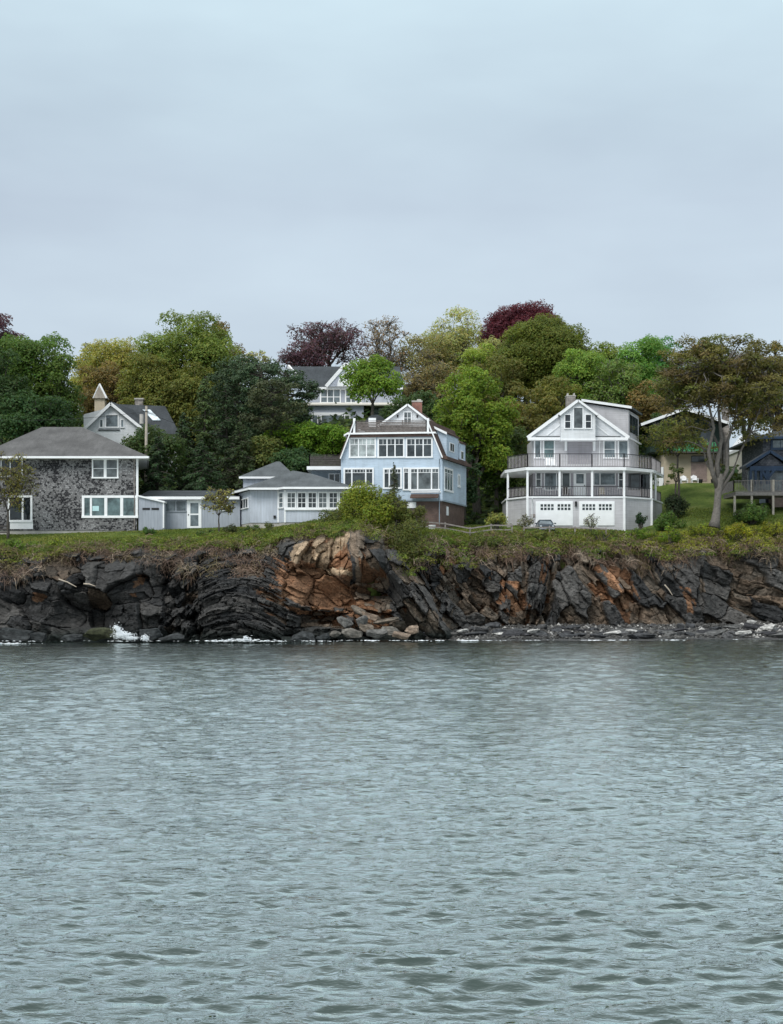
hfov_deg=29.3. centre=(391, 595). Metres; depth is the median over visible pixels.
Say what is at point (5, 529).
board fence
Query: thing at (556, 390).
broadleaf tree
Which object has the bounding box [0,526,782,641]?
cliff
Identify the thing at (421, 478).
window
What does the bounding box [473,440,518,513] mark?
broadleaf tree
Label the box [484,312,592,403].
broadleaf tree
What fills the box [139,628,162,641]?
sea rock
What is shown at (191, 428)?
overhead wire
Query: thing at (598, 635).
shore rock
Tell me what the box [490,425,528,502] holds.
broadleaf tree
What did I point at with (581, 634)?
shore rock
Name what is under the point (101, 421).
window
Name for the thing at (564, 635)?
shore rock
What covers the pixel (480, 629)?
shore rock
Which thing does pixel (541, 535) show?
rim shrub
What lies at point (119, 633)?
wave splash
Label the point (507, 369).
broadleaf tree
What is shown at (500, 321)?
copper beech
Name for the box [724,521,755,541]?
rim shrub
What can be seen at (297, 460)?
broadleaf tree
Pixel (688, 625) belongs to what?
shore rock
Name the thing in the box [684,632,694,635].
shore rock
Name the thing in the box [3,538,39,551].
rim shrub
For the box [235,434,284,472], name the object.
broadleaf tree
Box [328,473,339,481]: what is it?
window
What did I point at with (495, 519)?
flowering shrub
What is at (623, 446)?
window
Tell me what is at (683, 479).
garden chair
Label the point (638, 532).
rim shrub
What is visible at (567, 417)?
window
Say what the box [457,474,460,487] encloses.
window
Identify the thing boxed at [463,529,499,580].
rim shrub
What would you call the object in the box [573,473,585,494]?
door
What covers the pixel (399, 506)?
broadleaf shrub
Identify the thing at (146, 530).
broadleaf shrub
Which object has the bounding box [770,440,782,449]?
window
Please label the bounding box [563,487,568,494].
deck chair
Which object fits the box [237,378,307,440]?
pine tree
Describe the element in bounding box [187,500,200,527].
door
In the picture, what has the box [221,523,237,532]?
rim shrub
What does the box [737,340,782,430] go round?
maple tree
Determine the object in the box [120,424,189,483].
broadleaf tree
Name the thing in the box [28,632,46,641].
sea rock
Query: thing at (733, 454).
pale far house
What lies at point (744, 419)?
maple tree
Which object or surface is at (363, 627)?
fallen slab
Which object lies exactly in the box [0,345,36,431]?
broadleaf tree
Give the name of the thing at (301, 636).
sea rock
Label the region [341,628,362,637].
fallen slab
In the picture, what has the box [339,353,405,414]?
broadleaf tree
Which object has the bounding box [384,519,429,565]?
broadleaf shrub
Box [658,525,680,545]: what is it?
rim shrub
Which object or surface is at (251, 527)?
rim shrub
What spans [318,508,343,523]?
flowering shrub
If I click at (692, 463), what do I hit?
tan chalet
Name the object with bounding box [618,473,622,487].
window
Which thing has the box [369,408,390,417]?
window
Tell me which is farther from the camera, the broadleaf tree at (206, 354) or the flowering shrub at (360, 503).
the broadleaf tree at (206, 354)
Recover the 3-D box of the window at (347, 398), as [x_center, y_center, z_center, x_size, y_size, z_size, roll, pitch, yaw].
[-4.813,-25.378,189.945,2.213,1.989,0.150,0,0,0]
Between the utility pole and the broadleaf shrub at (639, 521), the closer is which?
the broadleaf shrub at (639, 521)
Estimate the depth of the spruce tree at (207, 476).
162.66 m
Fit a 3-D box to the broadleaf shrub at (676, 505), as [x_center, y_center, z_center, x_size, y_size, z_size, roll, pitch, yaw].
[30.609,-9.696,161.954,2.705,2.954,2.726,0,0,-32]
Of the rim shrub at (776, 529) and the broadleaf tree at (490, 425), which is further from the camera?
the broadleaf tree at (490, 425)
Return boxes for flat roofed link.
[138,491,240,529]
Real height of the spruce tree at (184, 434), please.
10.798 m
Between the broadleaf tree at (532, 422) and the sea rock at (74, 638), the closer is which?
the sea rock at (74, 638)
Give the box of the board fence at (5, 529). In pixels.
[0,524,9,533]
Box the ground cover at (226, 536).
[0,515,782,575]
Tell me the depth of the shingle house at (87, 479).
150.00 m
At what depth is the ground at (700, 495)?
159.98 m
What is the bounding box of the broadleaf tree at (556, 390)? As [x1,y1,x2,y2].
[526,375,582,434]
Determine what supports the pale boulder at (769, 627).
on the pebbles
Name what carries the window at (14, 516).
in the shingle house at (87, 479)
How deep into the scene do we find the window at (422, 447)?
152.22 m
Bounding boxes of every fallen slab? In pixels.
[329,630,340,637]
[337,616,352,628]
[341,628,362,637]
[351,605,365,615]
[356,615,367,626]
[359,624,373,631]
[362,611,380,620]
[366,629,386,638]
[373,617,398,624]
[381,626,398,634]
[392,631,411,639]
[405,625,418,633]
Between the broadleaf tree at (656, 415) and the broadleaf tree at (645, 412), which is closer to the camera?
the broadleaf tree at (656, 415)
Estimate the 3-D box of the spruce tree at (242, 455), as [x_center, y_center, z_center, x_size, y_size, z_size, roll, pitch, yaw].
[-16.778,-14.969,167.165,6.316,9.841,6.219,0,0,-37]
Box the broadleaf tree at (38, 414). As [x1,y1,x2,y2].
[0,389,79,444]
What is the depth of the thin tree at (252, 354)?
211.47 m
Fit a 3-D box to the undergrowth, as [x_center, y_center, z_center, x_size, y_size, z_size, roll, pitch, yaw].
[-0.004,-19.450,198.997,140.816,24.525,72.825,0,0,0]
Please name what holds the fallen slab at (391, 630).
on the fallen slab at (400, 635)
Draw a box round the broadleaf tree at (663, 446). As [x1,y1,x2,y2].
[636,417,712,495]
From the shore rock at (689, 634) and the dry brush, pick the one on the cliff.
the dry brush
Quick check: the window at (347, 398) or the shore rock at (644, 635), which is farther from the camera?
the window at (347, 398)
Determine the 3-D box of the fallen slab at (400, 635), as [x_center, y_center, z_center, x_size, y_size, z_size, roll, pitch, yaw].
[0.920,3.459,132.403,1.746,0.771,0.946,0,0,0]
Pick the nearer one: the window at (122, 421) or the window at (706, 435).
the window at (706, 435)
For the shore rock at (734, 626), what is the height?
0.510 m
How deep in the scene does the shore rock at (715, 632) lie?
138.71 m
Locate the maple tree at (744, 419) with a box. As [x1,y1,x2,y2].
[720,359,768,436]
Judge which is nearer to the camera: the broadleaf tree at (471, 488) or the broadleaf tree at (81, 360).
the broadleaf tree at (471, 488)
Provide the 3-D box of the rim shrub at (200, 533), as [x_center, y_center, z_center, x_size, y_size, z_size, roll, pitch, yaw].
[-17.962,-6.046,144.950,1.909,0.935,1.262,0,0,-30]
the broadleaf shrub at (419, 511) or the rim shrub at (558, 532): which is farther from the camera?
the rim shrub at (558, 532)
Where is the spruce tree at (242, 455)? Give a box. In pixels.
[213,418,257,490]
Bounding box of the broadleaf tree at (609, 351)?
[580,340,621,389]
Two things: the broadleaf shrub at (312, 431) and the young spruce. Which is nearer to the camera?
the young spruce
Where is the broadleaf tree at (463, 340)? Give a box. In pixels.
[421,304,506,402]
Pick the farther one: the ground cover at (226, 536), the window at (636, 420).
the window at (636, 420)
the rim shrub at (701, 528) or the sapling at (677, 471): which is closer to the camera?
the rim shrub at (701, 528)
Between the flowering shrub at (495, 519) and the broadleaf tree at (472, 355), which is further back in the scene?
the broadleaf tree at (472, 355)
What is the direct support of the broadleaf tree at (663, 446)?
on the ground at (700, 495)
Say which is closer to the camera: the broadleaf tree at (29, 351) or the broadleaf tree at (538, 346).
the broadleaf tree at (29, 351)
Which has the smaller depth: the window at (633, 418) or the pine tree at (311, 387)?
the window at (633, 418)
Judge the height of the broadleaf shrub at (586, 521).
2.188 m
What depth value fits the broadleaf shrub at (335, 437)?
172.71 m
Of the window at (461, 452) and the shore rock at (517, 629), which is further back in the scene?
the window at (461, 452)
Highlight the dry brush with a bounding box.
[0,516,782,592]
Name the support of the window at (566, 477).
in the grey porch house at (590, 447)
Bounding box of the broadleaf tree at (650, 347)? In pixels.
[605,333,670,417]
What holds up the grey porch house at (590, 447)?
on the ground at (700, 495)
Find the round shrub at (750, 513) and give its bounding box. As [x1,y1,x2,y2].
[731,501,769,524]
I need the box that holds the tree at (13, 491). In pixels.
[0,451,39,538]
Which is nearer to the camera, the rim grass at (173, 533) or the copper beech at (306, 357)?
the rim grass at (173, 533)
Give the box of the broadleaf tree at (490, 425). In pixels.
[431,365,523,520]
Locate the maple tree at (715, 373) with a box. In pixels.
[647,333,782,527]
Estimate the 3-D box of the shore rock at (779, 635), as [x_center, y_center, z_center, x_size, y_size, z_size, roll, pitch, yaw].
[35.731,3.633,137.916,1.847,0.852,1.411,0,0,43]
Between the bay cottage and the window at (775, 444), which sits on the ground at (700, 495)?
the bay cottage
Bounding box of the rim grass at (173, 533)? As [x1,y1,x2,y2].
[0,505,782,555]
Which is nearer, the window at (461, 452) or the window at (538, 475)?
the window at (461, 452)
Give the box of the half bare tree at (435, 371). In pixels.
[403,349,459,420]
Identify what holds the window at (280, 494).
in the bay cottage
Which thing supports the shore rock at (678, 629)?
on the ground at (700, 495)
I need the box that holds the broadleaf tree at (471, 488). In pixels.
[464,443,482,524]
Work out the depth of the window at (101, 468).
149.97 m
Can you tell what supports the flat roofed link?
on the ground at (700, 495)
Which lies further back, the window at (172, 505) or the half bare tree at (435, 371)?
the half bare tree at (435, 371)
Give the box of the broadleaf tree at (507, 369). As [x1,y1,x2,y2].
[469,353,527,419]
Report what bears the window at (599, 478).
in the grey porch house at (590, 447)
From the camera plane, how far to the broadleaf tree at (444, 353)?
220.64 m
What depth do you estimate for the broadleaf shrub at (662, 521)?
155.66 m
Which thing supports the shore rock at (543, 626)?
on the ground at (700, 495)
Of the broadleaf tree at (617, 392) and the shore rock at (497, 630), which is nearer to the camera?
the shore rock at (497, 630)
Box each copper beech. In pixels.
[0,313,24,444]
[276,339,332,373]
[286,318,373,366]
[475,299,571,406]
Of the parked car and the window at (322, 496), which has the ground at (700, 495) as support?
the parked car
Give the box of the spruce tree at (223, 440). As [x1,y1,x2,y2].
[207,384,244,490]
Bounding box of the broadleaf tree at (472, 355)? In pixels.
[455,342,498,395]
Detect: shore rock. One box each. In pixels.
[451,632,462,636]
[463,632,486,636]
[475,627,488,631]
[484,622,500,627]
[492,629,504,632]
[501,631,520,636]
[507,628,523,631]
[520,632,532,635]
[532,630,548,635]
[533,624,547,628]
[557,633,578,637]
[566,625,579,629]
[575,633,586,636]
[590,633,607,637]
[617,630,630,635]
[627,634,641,638]
[631,633,655,638]
[662,631,679,635]
[665,628,687,631]
[676,623,684,627]
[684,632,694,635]
[685,623,694,628]
[695,630,712,632]
[703,629,724,635]
[709,626,721,629]
[721,632,733,638]
[722,624,742,628]
[728,631,737,635]
[737,633,747,637]
[743,622,762,629]
[759,631,778,636]
[769,632,782,637]
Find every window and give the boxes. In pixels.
[0,459,22,476]
[8,495,32,521]
[81,495,137,517]
[91,459,118,477]
[99,419,103,427]
[105,414,118,427]
[120,419,124,427]
[165,500,185,510]
[240,497,248,509]
[278,492,283,508]
[286,492,296,508]
[297,492,306,508]
[307,492,317,508]
[311,414,319,424]
[318,492,327,508]
[320,390,340,402]
[321,414,342,422]
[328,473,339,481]
[328,492,338,508]
[339,492,348,503]
[343,468,373,486]
[345,390,361,402]
[349,437,375,457]
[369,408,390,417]
[377,437,404,457]
[383,468,401,488]
[403,411,411,421]
[403,467,409,490]
[405,437,432,457]
[409,467,439,490]
[444,467,453,492]
[449,442,453,452]
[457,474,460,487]
[460,450,463,459]
[534,441,541,457]
[536,473,541,487]
[543,441,554,458]
[544,473,557,489]
[561,473,570,487]
[564,414,571,428]
[573,407,583,428]
[585,414,591,428]
[594,473,615,484]
[603,441,615,458]
[618,440,628,458]
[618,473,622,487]
[628,473,639,489]
[630,415,631,432]
[632,416,634,434]
[635,418,637,435]
[689,431,710,441]
[691,456,704,461]
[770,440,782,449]
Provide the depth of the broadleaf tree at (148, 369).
196.95 m
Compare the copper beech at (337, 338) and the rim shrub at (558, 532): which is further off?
the copper beech at (337, 338)
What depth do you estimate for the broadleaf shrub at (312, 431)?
171.82 m
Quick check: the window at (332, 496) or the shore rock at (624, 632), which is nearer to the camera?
the shore rock at (624, 632)
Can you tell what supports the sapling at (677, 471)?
on the ground at (700, 495)
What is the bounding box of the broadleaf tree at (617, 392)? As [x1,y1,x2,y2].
[578,356,649,421]
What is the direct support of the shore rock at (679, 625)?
on the ground at (700, 495)
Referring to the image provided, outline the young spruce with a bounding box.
[387,462,400,512]
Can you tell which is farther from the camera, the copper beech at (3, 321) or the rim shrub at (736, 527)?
the copper beech at (3, 321)
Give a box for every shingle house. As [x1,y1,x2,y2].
[0,427,148,533]
[722,430,782,515]
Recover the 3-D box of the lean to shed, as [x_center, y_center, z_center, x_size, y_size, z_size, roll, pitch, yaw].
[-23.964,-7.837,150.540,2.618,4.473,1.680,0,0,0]
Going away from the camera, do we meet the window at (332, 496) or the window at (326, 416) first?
the window at (332, 496)
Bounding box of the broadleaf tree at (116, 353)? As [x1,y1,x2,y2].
[70,337,142,412]
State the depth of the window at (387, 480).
152.56 m
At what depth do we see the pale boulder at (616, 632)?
137.81 m
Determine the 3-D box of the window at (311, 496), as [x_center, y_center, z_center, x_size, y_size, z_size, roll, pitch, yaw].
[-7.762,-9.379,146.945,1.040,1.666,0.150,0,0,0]
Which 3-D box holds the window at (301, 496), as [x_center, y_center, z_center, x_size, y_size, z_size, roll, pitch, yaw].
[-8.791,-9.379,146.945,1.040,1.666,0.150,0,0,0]
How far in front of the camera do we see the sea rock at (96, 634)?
128.32 m
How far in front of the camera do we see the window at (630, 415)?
164.03 m
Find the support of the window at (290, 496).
in the bay cottage
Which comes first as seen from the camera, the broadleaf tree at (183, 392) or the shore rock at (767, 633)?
the shore rock at (767, 633)
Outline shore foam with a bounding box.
[2,635,737,643]
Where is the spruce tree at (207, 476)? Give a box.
[180,440,229,490]
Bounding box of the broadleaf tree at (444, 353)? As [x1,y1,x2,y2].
[392,333,457,401]
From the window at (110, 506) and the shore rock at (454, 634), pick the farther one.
the window at (110, 506)
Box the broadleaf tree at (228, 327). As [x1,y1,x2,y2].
[186,321,251,413]
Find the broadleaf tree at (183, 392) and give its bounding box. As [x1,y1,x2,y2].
[139,360,238,445]
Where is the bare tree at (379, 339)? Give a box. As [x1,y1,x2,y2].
[359,315,410,380]
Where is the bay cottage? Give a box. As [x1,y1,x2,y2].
[234,462,352,527]
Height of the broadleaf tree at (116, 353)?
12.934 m
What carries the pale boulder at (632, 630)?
on the shore rock at (624, 632)
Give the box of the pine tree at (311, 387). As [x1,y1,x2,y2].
[258,366,324,424]
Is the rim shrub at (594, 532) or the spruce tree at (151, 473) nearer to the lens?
the rim shrub at (594, 532)
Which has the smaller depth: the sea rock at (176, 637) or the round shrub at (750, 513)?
the sea rock at (176, 637)
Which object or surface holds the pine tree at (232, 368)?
on the ground at (700, 495)
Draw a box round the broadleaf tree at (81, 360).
[67,343,90,412]
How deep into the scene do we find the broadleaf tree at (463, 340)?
226.21 m
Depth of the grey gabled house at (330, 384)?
189.87 m
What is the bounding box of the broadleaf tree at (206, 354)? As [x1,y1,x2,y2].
[133,308,241,403]
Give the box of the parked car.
[535,520,555,530]
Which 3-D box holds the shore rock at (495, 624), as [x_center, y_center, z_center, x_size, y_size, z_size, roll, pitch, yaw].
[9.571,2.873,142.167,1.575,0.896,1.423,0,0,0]
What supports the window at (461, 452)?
in the blue gambrel house at (424, 453)
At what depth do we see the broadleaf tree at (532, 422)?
188.80 m
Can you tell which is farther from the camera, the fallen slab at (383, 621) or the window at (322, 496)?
the window at (322, 496)
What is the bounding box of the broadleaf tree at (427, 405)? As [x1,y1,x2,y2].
[378,390,442,421]
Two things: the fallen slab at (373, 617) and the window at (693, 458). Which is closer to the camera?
the fallen slab at (373, 617)
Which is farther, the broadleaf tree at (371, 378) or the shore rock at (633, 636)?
the broadleaf tree at (371, 378)
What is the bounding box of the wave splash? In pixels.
[110,625,148,641]
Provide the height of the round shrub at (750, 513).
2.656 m
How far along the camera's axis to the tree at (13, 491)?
145.64 m
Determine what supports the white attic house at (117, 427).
on the ground at (700, 495)
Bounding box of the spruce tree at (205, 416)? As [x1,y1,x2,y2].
[180,376,224,489]
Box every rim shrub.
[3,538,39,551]
[49,538,63,545]
[196,529,213,535]
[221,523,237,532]
[238,524,260,531]
[264,521,273,531]
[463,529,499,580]
[522,528,546,539]
[552,530,576,536]
[589,529,618,540]
[625,527,656,539]
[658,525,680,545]
[687,523,714,536]
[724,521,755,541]
[752,521,782,538]
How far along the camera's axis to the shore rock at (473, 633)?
136.68 m
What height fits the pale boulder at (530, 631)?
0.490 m
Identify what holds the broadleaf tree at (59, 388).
on the ground at (700, 495)
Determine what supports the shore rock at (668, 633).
on the ground at (700, 495)
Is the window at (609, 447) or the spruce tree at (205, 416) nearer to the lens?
the window at (609, 447)
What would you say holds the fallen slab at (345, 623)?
on the ground at (700, 495)
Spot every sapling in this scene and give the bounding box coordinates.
[200,486,237,531]
[668,463,683,494]
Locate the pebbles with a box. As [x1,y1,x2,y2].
[426,621,782,639]
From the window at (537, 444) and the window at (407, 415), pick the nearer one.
the window at (407, 415)
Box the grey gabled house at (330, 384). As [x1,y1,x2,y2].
[287,363,402,424]
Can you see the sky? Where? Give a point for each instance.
(266, 167)
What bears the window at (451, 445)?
in the blue gambrel house at (424, 453)
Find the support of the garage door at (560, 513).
in the grey porch house at (590, 447)
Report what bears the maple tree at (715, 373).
on the ground at (700, 495)
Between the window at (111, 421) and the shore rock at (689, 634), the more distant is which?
the window at (111, 421)
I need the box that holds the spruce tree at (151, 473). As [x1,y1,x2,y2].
[138,436,178,511]
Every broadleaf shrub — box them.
[143,526,156,534]
[262,420,308,450]
[287,420,331,455]
[310,423,348,459]
[381,490,416,530]
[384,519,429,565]
[401,505,428,537]
[517,513,534,529]
[583,513,600,531]
[635,512,647,529]
[653,510,686,530]
[663,493,690,517]
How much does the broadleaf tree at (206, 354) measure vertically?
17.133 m
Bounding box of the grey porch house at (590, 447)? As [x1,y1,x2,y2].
[501,393,663,530]
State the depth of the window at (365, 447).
152.89 m
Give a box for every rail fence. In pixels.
[420,522,512,534]
[523,526,606,536]
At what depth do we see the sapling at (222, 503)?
144.69 m
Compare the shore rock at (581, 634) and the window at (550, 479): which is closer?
the shore rock at (581, 634)
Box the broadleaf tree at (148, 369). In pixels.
[111,352,185,421]
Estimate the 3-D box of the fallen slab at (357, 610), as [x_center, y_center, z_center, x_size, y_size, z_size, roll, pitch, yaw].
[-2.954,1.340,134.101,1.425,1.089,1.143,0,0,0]
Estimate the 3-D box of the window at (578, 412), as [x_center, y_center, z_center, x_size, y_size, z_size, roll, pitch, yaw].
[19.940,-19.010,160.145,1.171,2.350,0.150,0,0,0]
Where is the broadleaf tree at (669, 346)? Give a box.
[647,335,681,412]
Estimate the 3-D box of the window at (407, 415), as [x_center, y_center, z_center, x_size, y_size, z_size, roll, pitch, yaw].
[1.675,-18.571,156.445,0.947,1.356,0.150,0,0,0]
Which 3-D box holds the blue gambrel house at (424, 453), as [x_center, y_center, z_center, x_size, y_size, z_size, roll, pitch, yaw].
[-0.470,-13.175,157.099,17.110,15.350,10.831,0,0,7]
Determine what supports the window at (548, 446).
in the grey porch house at (590, 447)
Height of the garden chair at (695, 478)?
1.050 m
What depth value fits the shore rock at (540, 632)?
137.20 m
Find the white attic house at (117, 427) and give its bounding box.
[84,383,177,464]
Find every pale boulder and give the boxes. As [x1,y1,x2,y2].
[527,629,539,633]
[603,630,621,634]
[627,629,636,632]
[736,630,751,634]
[760,624,775,629]
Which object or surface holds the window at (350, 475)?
in the blue gambrel house at (424, 453)
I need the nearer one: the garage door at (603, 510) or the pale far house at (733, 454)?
the garage door at (603, 510)
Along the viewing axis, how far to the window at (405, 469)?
152.37 m
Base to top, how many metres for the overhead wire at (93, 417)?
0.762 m
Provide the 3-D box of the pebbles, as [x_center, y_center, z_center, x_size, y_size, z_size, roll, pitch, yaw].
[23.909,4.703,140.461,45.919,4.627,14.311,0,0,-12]
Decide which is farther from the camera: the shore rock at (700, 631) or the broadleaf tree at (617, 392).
the broadleaf tree at (617, 392)
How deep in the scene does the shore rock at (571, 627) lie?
142.27 m
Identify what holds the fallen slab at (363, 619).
on the fallen slab at (363, 627)
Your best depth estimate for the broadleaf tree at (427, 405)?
181.35 m
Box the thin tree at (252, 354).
[245,350,275,376]
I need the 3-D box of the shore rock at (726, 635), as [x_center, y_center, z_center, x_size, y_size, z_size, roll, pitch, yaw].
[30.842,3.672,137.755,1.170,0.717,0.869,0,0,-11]
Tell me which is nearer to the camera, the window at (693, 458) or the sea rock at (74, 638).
the sea rock at (74, 638)
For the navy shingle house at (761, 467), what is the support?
on the ground at (700, 495)
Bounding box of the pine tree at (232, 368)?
[199,353,265,443]
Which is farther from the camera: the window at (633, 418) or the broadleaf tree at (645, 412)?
the broadleaf tree at (645, 412)
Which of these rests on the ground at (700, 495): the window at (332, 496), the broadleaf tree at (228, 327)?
the broadleaf tree at (228, 327)
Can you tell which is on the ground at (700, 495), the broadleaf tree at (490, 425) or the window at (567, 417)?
the broadleaf tree at (490, 425)
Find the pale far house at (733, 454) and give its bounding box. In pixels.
[729,430,760,472]
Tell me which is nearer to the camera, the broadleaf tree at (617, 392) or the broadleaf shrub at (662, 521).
the broadleaf shrub at (662, 521)
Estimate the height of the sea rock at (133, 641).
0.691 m
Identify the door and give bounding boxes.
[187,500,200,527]
[537,502,571,524]
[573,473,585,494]
[580,502,613,527]
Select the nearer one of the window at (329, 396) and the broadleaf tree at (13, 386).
the broadleaf tree at (13, 386)
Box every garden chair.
[680,475,687,482]
[691,475,698,482]
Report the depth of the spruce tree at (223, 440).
173.62 m
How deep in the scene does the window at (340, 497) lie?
146.89 m
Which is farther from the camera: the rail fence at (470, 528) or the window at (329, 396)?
the window at (329, 396)
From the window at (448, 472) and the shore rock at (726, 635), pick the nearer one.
the shore rock at (726, 635)
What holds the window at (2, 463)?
in the shingle house at (87, 479)
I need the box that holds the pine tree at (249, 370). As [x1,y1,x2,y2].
[230,358,290,452]
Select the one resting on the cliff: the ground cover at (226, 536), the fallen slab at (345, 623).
the ground cover at (226, 536)
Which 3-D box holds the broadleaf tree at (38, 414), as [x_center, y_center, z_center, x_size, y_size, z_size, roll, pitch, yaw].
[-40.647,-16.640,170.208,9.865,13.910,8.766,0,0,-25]
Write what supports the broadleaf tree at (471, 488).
on the ground at (700, 495)
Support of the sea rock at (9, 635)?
in the sea
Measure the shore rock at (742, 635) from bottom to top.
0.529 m
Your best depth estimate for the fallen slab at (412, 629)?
133.09 m
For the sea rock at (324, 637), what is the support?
in the sea
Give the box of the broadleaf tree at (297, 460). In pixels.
[269,445,323,472]
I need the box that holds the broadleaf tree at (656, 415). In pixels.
[637,412,661,458]
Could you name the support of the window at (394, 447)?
in the blue gambrel house at (424, 453)
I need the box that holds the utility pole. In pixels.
[140,406,148,481]
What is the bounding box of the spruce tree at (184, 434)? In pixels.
[160,412,205,490]
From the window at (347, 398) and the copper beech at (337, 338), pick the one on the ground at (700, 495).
the copper beech at (337, 338)
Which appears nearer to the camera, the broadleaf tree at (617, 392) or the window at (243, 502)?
the window at (243, 502)
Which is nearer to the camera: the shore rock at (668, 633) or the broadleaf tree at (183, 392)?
the shore rock at (668, 633)
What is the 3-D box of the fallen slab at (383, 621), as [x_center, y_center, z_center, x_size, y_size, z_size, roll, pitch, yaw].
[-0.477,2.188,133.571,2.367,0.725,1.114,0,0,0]
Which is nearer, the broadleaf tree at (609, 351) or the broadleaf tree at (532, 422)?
the broadleaf tree at (532, 422)
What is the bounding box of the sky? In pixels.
[0,0,782,447]
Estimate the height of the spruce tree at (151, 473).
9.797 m
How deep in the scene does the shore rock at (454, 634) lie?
137.77 m
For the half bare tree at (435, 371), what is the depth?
198.13 m
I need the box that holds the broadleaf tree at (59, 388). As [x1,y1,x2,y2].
[26,351,86,423]
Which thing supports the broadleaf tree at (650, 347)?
on the ground at (700, 495)
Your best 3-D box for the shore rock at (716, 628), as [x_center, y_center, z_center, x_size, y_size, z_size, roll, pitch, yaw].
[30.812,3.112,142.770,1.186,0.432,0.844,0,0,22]
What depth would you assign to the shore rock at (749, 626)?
142.46 m
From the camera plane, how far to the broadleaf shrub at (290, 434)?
170.82 m
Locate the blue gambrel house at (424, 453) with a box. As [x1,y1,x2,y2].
[307,399,471,527]
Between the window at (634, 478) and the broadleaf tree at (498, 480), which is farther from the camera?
the broadleaf tree at (498, 480)
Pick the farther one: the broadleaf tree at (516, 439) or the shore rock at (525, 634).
the broadleaf tree at (516, 439)
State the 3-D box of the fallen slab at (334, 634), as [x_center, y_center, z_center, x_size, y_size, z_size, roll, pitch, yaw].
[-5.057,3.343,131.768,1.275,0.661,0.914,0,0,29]
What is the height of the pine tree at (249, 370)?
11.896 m
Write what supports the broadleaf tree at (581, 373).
on the ground at (700, 495)
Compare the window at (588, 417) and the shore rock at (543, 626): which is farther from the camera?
the window at (588, 417)
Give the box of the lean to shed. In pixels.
[138,495,166,530]
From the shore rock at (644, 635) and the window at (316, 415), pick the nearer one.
the shore rock at (644, 635)
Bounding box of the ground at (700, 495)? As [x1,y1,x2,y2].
[0,413,782,640]
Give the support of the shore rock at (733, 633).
on the ground at (700, 495)
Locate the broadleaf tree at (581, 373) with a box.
[552,348,616,403]
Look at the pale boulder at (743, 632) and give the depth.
138.72 m
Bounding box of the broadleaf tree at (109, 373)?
[75,359,128,414]
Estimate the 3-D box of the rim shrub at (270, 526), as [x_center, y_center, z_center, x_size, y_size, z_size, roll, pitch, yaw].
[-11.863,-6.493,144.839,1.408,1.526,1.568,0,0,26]
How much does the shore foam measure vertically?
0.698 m
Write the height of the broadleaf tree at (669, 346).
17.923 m
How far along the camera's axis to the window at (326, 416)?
187.97 m
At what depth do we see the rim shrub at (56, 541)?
140.76 m
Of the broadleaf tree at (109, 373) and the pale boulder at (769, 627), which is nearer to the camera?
the pale boulder at (769, 627)
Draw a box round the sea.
[0,639,782,1023]
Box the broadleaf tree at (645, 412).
[624,380,671,467]
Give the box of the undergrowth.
[0,398,741,524]
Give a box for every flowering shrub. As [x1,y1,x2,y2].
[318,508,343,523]
[336,480,394,528]
[484,511,507,528]
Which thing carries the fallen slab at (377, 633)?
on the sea
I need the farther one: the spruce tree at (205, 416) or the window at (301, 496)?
the spruce tree at (205, 416)
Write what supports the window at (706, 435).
in the tan chalet
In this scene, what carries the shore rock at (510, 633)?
on the ground at (700, 495)
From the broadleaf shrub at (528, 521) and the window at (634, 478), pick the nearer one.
the broadleaf shrub at (528, 521)
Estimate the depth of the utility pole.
163.47 m
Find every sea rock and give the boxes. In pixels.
[0,627,32,642]
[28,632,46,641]
[61,634,83,641]
[83,627,115,640]
[127,635,139,642]
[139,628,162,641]
[158,633,184,641]
[289,631,314,641]
[314,633,329,641]
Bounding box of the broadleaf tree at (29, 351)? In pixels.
[0,331,74,431]
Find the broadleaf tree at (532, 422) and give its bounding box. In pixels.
[500,385,560,464]
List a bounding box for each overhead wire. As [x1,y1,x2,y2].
[55,412,138,419]
[148,412,286,438]
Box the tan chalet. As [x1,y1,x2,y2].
[639,408,728,485]
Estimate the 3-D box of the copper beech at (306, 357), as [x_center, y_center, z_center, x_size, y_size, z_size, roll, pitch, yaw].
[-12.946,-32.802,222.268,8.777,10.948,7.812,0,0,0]
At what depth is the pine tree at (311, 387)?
179.20 m
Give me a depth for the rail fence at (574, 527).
152.50 m
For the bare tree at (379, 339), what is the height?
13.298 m

